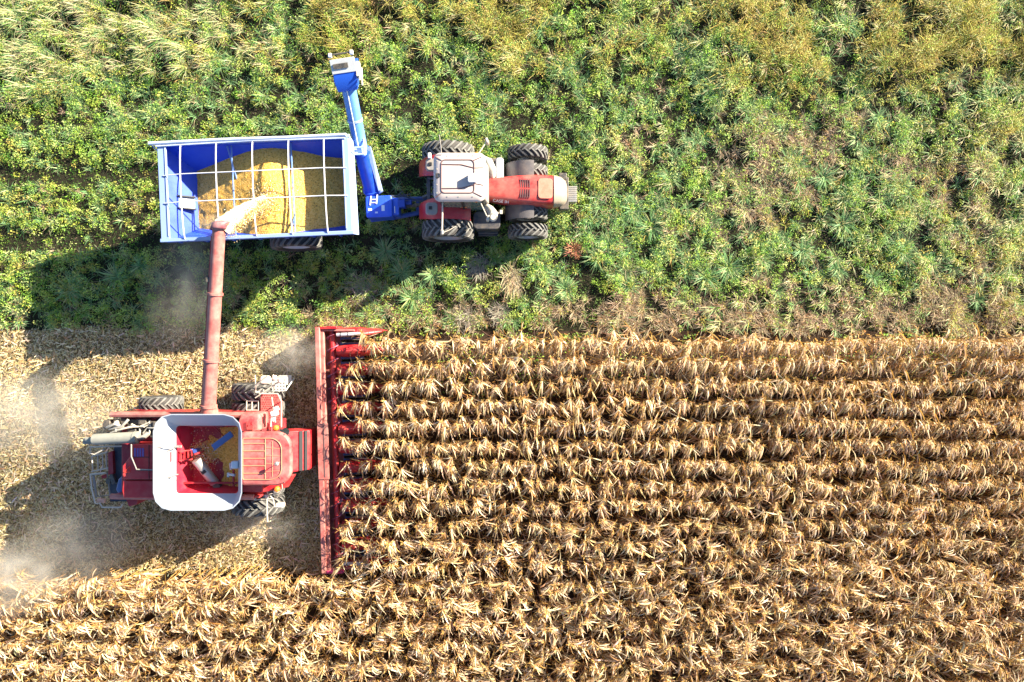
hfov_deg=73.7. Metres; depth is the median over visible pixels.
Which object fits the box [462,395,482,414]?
corn plant
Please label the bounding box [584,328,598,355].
corn plant
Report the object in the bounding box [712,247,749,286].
grass tuft
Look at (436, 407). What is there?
corn plant
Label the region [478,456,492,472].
corn plant
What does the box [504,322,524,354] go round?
corn plant
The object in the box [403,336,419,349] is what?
corn plant
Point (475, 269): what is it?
dry grass clump
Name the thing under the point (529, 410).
corn plant
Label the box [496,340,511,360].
corn plant
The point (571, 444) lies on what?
corn plant
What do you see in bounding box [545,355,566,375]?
corn plant
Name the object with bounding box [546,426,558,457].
corn plant
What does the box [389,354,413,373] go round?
corn plant
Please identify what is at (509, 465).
corn plant
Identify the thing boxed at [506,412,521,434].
corn plant
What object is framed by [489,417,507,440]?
corn plant
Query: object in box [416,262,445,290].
grass tuft
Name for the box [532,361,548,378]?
corn plant
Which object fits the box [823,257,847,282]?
grass tuft
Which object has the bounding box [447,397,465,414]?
corn plant
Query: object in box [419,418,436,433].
corn plant
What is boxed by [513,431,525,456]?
corn plant
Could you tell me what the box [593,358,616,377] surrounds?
corn plant
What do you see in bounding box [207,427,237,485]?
grain pile
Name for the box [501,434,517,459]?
corn plant
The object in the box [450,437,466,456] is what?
corn plant
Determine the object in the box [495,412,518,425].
corn plant
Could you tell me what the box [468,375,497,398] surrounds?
corn plant
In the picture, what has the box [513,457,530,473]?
corn plant
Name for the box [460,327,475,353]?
corn plant
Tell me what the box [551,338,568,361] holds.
corn plant
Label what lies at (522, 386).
corn plant
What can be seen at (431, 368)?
corn plant
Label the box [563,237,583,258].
rust weed
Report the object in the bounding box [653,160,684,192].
grass tuft
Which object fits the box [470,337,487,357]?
corn plant
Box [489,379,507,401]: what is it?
corn plant
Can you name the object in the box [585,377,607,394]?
corn plant
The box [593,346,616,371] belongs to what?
corn plant
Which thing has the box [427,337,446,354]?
corn plant
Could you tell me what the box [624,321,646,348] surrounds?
corn plant
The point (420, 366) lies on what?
corn plant
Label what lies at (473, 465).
corn plant
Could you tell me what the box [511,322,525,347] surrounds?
corn plant
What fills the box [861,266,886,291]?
grass tuft
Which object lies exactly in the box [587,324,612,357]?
corn plant
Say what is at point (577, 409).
corn plant
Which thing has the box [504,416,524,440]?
corn plant
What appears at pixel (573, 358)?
corn plant
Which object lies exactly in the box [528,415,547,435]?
corn plant
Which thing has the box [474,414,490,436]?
corn plant
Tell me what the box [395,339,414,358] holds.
corn plant
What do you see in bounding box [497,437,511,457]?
corn plant
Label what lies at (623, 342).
corn plant
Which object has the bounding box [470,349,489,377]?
corn plant
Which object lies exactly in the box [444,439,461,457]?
corn plant
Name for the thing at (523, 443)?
corn plant
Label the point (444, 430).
corn plant
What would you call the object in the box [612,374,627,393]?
corn plant
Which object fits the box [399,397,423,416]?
corn plant
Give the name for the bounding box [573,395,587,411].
corn plant
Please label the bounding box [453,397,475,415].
corn plant
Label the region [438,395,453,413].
corn plant
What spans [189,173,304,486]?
loose kernels
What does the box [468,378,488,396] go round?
corn plant
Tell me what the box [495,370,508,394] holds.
corn plant
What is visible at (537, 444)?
corn plant
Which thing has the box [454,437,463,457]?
corn plant
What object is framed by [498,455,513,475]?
corn plant
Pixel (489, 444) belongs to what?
corn plant
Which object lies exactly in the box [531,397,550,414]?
corn plant
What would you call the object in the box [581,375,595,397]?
corn plant
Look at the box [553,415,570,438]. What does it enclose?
corn plant
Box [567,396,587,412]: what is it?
corn plant
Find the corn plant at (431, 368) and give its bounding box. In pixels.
[425,363,439,379]
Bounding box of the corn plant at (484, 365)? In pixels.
[479,360,498,380]
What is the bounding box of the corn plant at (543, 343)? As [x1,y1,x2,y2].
[532,326,548,354]
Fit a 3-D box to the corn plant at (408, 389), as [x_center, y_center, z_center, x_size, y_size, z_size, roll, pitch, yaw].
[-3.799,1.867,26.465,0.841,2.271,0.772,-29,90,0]
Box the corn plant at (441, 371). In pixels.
[437,361,457,378]
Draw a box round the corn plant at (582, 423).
[570,411,589,435]
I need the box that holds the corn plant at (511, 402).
[502,401,519,417]
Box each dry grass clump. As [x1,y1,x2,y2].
[341,268,379,309]
[462,250,494,281]
[495,251,527,303]
[608,256,643,283]
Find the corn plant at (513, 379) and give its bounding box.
[507,369,520,393]
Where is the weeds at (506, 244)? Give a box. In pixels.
[0,0,1023,337]
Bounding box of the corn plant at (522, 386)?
[517,378,536,398]
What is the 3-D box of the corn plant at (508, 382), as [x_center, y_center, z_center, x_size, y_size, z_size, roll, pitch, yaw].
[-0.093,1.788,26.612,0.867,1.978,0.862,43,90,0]
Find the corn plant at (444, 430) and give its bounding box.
[441,416,454,441]
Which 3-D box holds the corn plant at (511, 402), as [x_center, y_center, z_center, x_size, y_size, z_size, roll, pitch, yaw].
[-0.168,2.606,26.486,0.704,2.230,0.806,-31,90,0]
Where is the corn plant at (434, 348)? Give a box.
[423,328,447,359]
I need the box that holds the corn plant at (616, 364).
[606,345,629,375]
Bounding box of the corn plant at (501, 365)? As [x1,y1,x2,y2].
[488,357,506,378]
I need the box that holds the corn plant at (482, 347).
[476,340,494,360]
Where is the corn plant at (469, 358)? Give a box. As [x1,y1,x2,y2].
[463,350,476,370]
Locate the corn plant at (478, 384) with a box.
[469,375,490,397]
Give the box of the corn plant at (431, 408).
[425,397,444,419]
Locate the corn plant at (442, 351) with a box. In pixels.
[429,340,450,359]
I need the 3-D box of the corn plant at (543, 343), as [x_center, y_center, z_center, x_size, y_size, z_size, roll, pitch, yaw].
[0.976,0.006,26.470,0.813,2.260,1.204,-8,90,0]
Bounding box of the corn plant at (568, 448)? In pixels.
[561,438,574,460]
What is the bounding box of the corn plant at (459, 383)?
[448,378,472,395]
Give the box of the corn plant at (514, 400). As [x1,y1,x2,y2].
[510,390,521,414]
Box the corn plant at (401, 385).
[390,380,412,397]
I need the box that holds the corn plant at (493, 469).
[484,456,498,483]
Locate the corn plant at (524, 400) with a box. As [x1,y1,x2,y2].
[515,396,535,414]
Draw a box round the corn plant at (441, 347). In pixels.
[433,340,451,361]
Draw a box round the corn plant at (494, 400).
[485,384,497,411]
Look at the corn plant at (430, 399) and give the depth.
25.86 m
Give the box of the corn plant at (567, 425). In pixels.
[557,412,575,438]
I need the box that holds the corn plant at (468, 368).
[455,361,474,377]
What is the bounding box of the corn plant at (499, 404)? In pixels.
[496,398,513,416]
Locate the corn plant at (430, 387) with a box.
[420,379,439,396]
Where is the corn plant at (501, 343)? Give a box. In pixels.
[496,332,509,354]
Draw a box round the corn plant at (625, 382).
[616,374,633,392]
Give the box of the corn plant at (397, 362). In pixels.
[389,352,403,377]
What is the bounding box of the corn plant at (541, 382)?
[533,378,551,399]
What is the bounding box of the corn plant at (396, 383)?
[382,380,404,398]
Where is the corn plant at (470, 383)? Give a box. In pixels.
[462,376,474,394]
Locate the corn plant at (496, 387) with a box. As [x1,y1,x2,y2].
[487,380,504,398]
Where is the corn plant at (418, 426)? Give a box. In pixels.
[413,415,429,439]
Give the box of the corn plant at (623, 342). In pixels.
[612,336,631,353]
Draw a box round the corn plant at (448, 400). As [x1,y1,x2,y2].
[437,394,455,416]
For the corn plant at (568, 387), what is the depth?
25.53 m
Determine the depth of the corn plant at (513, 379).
25.89 m
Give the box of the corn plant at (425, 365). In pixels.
[417,355,434,377]
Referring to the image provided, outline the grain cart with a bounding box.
[148,50,431,251]
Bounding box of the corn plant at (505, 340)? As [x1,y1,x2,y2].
[496,338,513,353]
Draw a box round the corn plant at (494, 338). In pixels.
[484,332,499,353]
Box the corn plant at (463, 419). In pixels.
[458,415,476,434]
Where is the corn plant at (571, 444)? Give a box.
[558,433,583,458]
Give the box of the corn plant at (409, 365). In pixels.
[401,363,417,376]
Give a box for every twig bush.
[448,304,483,333]
[486,302,510,327]
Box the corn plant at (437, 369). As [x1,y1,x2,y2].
[432,361,445,377]
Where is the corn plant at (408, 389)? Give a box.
[404,380,422,399]
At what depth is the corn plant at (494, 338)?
25.67 m
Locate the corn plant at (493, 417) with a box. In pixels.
[481,412,511,433]
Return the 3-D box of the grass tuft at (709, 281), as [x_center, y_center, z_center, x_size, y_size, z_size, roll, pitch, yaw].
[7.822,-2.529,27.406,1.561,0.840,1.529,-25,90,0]
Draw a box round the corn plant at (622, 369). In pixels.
[619,346,632,373]
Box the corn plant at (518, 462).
[508,446,521,473]
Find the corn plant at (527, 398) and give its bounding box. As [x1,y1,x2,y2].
[512,394,534,414]
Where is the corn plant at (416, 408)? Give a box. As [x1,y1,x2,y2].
[409,397,433,418]
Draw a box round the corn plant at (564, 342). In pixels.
[546,335,571,355]
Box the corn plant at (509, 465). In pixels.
[501,454,516,473]
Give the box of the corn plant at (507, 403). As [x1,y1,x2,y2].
[499,395,519,414]
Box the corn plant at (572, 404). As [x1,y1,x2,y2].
[563,391,576,414]
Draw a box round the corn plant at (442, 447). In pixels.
[439,436,451,456]
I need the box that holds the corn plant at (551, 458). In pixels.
[542,452,566,470]
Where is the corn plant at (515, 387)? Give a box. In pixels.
[508,371,527,396]
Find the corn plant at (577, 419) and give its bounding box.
[564,410,585,431]
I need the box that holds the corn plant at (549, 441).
[541,427,552,452]
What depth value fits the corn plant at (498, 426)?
25.66 m
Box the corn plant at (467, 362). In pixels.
[457,352,474,377]
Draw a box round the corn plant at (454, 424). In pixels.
[451,405,462,438]
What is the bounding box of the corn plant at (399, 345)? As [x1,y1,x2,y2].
[388,333,407,356]
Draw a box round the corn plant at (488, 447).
[479,436,496,456]
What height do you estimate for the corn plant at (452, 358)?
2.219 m
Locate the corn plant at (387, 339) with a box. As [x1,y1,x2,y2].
[381,325,398,354]
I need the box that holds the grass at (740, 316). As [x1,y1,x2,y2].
[0,0,1023,340]
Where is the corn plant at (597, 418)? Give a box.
[590,412,603,430]
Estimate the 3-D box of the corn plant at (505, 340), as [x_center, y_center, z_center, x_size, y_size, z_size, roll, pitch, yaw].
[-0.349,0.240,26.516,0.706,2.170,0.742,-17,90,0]
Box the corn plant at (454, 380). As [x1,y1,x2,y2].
[442,374,455,392]
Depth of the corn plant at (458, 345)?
25.86 m
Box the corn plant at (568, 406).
[558,398,584,416]
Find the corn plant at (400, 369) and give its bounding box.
[390,360,409,373]
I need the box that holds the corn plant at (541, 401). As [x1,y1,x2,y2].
[529,394,553,413]
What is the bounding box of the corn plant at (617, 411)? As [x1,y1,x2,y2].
[609,399,627,420]
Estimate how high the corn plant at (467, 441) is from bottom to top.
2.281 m
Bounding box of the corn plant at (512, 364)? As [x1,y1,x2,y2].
[507,363,523,378]
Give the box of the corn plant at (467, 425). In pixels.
[459,415,476,436]
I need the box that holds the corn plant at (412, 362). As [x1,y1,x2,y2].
[399,354,417,378]
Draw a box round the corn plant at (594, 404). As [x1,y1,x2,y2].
[584,398,598,416]
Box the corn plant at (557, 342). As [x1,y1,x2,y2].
[547,336,564,349]
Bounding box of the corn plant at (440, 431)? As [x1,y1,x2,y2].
[427,417,447,444]
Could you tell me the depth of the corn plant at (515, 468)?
25.68 m
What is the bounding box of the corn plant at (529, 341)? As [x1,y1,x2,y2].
[519,332,540,354]
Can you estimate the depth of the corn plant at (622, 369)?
25.85 m
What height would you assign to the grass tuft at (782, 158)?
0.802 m
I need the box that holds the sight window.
[177,195,196,210]
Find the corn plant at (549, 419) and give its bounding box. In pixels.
[540,415,559,432]
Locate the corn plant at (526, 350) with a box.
[514,339,534,356]
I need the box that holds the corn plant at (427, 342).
[420,339,437,353]
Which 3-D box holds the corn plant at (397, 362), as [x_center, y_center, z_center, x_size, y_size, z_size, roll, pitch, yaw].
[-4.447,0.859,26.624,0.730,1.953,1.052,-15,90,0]
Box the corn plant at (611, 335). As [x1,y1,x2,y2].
[597,325,623,351]
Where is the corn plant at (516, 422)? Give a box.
[512,415,522,437]
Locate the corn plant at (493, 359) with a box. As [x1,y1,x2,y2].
[486,352,507,371]
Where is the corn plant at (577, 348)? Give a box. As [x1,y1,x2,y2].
[569,339,589,356]
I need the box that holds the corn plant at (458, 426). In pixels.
[450,422,466,434]
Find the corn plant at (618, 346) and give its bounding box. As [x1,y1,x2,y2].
[615,339,627,357]
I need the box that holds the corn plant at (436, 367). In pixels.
[428,361,447,379]
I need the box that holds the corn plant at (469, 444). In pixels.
[460,436,482,453]
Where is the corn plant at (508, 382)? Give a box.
[499,374,523,393]
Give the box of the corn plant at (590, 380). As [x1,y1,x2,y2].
[582,374,603,390]
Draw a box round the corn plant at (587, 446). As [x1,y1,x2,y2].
[579,436,597,455]
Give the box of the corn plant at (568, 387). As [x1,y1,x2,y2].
[561,380,580,399]
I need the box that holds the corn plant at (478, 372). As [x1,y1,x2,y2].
[471,358,493,379]
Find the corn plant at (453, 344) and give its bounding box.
[447,338,466,356]
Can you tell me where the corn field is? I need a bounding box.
[0,321,1023,681]
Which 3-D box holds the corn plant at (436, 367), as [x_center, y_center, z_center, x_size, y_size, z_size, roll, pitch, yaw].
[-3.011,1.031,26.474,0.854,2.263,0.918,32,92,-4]
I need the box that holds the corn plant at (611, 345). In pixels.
[598,339,618,357]
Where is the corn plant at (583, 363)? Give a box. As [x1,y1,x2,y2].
[568,356,590,375]
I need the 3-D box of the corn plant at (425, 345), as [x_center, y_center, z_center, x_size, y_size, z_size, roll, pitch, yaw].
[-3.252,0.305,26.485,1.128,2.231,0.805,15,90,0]
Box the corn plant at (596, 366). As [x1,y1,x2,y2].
[585,361,605,378]
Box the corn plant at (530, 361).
[516,357,535,371]
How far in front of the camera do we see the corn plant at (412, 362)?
26.10 m
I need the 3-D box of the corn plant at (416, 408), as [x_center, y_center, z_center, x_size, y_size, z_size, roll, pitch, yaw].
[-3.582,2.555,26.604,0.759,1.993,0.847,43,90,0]
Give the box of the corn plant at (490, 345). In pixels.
[485,339,504,356]
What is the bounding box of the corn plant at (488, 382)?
[474,376,494,395]
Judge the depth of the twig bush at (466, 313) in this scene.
27.43 m
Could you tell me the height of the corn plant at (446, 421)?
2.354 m
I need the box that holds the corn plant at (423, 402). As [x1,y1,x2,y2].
[412,396,430,419]
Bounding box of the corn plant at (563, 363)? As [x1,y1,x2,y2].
[550,348,575,375]
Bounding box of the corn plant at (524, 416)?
[513,411,535,430]
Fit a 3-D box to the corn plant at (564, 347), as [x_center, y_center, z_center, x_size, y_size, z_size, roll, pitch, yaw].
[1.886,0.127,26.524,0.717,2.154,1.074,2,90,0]
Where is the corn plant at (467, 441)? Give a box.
[458,435,475,456]
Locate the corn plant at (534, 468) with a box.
[524,454,541,478]
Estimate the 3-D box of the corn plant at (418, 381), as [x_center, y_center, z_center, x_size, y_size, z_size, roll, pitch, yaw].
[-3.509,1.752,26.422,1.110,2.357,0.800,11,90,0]
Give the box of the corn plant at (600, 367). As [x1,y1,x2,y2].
[594,360,604,382]
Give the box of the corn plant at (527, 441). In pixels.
[523,436,539,453]
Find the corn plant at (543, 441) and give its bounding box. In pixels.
[531,434,559,450]
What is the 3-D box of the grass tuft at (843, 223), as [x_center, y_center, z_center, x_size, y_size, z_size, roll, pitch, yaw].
[13.276,-4.667,27.410,1.529,0.822,1.497,-27,90,0]
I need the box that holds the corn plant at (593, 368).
[581,362,601,379]
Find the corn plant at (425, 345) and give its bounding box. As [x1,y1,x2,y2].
[415,339,443,358]
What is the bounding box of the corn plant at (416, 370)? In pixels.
[405,354,428,379]
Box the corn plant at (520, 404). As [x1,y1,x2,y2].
[511,393,529,413]
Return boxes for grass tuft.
[31,70,57,100]
[47,272,91,309]
[52,71,91,105]
[96,263,130,292]
[126,253,153,281]
[136,98,171,130]
[354,298,384,328]
[370,234,400,266]
[385,255,418,286]
[393,283,426,316]
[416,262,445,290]
[553,275,579,304]
[580,238,613,274]
[593,227,622,255]
[613,273,643,300]
[617,195,645,226]
[631,212,668,242]
[635,253,663,283]
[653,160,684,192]
[675,257,701,285]
[691,261,722,294]
[697,207,724,232]
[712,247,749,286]
[728,179,756,207]
[747,116,768,139]
[747,246,770,274]
[767,281,790,301]
[775,144,805,174]
[789,234,815,264]
[809,159,840,193]
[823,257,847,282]
[826,206,859,241]
[842,126,872,149]
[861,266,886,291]
[884,172,918,204]
[894,241,921,270]
[919,196,942,223]
[941,254,964,277]
[966,285,988,312]
[972,79,1007,109]
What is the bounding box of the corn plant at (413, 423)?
[405,413,425,434]
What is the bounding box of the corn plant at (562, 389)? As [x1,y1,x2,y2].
[558,380,574,393]
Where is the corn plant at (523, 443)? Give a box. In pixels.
[509,431,526,452]
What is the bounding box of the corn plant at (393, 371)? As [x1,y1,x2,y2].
[389,362,404,376]
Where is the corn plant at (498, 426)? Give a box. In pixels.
[491,412,505,435]
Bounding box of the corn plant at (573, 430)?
[566,421,574,434]
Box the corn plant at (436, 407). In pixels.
[432,399,448,422]
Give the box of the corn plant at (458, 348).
[451,341,472,356]
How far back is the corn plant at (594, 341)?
25.84 m
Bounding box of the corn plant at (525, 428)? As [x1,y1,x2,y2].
[514,414,535,440]
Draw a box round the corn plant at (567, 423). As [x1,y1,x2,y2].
[558,419,578,437]
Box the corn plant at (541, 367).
[533,361,552,379]
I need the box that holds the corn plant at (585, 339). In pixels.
[569,335,592,350]
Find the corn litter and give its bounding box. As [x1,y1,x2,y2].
[0,316,1023,681]
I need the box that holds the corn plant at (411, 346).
[400,339,420,357]
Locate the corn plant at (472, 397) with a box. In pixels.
[459,394,476,410]
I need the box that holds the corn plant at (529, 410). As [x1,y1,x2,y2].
[525,399,537,419]
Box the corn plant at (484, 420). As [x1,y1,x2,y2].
[474,417,487,433]
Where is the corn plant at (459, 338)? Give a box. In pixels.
[450,332,473,354]
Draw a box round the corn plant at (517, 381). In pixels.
[507,380,523,395]
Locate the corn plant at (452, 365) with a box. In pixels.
[446,353,465,377]
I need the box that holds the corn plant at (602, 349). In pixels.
[599,343,615,357]
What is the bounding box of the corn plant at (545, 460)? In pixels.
[534,453,555,476]
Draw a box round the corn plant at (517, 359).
[504,347,528,374]
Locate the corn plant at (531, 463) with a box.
[523,455,544,475]
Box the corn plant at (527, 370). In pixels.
[518,354,535,378]
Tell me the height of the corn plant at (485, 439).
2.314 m
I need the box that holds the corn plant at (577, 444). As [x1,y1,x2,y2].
[560,435,584,458]
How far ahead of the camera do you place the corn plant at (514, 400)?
25.87 m
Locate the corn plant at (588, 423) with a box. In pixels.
[580,417,598,435]
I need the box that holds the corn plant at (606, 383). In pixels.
[597,376,615,396]
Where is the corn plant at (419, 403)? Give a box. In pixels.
[412,397,436,416]
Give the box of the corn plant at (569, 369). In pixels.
[565,360,579,374]
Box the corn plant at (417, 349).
[406,340,423,362]
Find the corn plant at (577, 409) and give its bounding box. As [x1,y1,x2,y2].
[568,399,585,424]
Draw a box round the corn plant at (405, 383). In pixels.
[395,368,412,396]
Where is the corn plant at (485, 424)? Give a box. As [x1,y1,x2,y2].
[476,419,491,434]
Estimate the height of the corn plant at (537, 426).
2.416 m
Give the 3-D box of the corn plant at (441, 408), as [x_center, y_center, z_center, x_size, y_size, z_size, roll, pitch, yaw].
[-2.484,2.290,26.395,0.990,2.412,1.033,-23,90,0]
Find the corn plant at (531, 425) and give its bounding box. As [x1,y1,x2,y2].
[522,417,545,436]
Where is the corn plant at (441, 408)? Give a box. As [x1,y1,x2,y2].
[432,395,458,414]
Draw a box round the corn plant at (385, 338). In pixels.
[380,334,396,354]
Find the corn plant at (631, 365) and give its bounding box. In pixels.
[622,358,642,375]
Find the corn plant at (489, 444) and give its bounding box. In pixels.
[475,440,500,455]
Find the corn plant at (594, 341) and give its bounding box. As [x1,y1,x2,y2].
[586,327,599,354]
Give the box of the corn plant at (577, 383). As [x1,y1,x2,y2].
[574,375,587,392]
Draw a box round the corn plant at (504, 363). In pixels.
[501,355,516,375]
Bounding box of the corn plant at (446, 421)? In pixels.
[440,416,457,437]
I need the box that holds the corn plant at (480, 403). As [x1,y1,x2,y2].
[468,396,486,419]
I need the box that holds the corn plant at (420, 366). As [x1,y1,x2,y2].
[412,356,432,378]
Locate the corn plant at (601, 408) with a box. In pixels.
[595,399,612,418]
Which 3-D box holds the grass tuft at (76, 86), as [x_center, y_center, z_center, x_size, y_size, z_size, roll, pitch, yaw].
[-17.735,-10.171,27.524,1.680,0.885,1.638,33,90,0]
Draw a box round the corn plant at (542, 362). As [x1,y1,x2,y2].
[534,359,549,373]
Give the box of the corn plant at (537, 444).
[529,423,541,451]
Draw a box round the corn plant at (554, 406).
[548,398,560,416]
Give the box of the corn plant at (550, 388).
[544,380,559,398]
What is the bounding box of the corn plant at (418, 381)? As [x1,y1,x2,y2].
[407,374,426,396]
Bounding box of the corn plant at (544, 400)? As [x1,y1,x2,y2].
[535,392,551,414]
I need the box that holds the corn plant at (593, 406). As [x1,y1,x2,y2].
[585,396,601,417]
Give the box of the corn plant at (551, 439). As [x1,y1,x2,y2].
[546,436,566,456]
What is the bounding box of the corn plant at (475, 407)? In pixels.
[470,397,482,414]
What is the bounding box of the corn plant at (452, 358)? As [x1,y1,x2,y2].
[444,348,464,372]
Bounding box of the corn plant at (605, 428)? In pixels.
[600,420,611,437]
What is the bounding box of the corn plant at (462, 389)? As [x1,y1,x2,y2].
[456,380,475,405]
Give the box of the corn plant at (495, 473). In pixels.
[482,455,505,478]
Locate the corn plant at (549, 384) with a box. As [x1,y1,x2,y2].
[543,371,559,396]
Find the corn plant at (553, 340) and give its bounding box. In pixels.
[545,329,559,355]
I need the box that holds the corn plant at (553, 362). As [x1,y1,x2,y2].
[547,353,560,373]
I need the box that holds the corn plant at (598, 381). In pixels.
[587,374,611,390]
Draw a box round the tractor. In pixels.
[419,135,576,242]
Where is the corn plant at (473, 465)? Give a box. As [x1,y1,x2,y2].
[466,455,485,476]
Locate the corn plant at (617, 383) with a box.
[610,371,621,392]
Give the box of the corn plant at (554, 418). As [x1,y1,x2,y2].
[549,415,563,432]
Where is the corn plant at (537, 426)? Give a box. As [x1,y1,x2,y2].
[528,409,541,434]
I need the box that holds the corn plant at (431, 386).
[425,381,444,398]
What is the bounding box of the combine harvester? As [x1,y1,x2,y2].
[83,220,392,573]
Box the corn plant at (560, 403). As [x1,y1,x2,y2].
[553,398,573,416]
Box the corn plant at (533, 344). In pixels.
[528,324,539,354]
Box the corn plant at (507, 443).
[495,433,516,454]
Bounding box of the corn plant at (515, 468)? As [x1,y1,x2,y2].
[507,459,521,477]
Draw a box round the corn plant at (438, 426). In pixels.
[432,411,447,437]
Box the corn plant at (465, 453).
[459,436,475,461]
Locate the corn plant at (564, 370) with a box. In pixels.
[553,357,576,373]
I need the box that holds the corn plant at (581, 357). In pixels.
[569,346,586,371]
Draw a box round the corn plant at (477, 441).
[466,439,491,454]
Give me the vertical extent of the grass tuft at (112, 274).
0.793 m
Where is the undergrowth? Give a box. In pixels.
[362,332,1023,398]
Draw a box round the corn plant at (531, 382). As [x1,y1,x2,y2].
[524,368,537,396]
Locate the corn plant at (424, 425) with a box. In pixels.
[415,417,433,434]
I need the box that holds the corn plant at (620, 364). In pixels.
[607,361,626,376]
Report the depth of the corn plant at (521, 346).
25.76 m
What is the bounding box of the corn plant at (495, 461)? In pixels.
[489,457,505,477]
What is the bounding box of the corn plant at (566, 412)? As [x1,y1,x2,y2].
[556,397,575,420]
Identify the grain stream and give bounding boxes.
[215,195,268,233]
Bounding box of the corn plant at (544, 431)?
[538,421,555,437]
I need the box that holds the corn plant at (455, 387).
[446,377,469,397]
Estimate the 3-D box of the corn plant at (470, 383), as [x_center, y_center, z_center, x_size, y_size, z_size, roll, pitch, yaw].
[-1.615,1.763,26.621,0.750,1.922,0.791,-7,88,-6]
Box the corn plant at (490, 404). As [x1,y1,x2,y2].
[485,388,497,413]
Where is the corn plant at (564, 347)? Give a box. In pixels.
[554,332,571,357]
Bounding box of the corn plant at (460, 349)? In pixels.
[448,344,473,356]
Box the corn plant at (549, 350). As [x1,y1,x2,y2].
[535,336,556,359]
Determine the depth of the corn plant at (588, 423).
26.09 m
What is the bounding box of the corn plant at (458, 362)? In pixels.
[449,352,464,376]
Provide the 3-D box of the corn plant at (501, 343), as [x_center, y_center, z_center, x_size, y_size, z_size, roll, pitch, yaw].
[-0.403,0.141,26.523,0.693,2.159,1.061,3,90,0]
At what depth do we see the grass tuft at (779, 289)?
27.47 m
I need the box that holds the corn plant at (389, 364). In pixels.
[381,361,398,377]
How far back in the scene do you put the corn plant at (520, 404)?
25.72 m
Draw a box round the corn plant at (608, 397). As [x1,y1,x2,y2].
[596,391,619,411]
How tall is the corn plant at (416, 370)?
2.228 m
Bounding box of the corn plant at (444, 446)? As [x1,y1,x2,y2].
[436,434,449,457]
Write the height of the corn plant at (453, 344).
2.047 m
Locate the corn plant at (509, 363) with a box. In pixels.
[497,357,518,373]
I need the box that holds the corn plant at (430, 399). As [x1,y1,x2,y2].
[414,390,435,415]
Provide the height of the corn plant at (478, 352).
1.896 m
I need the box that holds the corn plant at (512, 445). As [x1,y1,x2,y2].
[504,439,520,454]
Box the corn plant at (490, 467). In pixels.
[481,456,500,479]
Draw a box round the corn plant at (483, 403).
[473,389,497,416]
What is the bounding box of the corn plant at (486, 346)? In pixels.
[479,342,495,358]
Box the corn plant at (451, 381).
[438,364,454,392]
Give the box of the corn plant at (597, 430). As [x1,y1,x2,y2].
[585,411,607,441]
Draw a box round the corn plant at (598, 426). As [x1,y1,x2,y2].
[589,418,609,434]
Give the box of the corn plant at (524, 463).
[513,453,529,470]
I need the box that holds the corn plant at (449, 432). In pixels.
[445,417,465,442]
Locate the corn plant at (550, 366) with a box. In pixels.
[539,352,559,373]
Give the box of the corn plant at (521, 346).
[511,339,536,354]
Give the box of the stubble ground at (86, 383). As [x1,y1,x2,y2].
[0,322,320,565]
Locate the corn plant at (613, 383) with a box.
[603,376,623,397]
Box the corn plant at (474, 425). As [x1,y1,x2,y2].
[466,408,481,434]
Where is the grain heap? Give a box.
[197,148,344,233]
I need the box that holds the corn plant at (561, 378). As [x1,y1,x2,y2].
[547,372,573,393]
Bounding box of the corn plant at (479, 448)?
[467,438,487,457]
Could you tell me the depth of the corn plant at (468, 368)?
25.89 m
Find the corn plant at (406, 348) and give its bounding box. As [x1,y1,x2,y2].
[395,342,421,359]
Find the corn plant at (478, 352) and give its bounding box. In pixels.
[470,344,488,360]
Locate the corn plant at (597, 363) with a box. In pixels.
[588,356,610,376]
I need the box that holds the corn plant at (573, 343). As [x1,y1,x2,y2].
[565,336,583,357]
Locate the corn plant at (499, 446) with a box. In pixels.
[491,437,513,458]
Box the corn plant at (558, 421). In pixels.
[548,418,567,433]
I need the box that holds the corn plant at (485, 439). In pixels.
[479,429,494,455]
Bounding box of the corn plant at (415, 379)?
[405,375,425,392]
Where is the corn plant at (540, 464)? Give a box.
[536,455,553,477]
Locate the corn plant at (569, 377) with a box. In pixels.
[554,375,575,393]
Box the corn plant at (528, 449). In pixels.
[524,437,538,462]
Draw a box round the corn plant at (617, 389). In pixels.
[604,381,622,399]
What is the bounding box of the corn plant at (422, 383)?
[413,372,436,395]
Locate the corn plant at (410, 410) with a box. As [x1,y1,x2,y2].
[406,398,423,421]
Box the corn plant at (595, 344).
[584,324,608,356]
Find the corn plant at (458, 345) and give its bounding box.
[453,337,471,355]
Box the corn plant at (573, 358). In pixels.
[563,351,579,373]
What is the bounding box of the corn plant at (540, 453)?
[538,436,547,459]
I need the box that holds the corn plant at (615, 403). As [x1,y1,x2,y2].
[612,401,626,414]
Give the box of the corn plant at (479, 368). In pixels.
[470,360,490,374]
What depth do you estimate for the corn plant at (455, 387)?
25.70 m
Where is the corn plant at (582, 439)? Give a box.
[573,435,594,450]
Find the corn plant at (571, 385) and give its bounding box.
[564,366,575,394]
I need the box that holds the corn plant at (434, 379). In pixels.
[421,362,443,392]

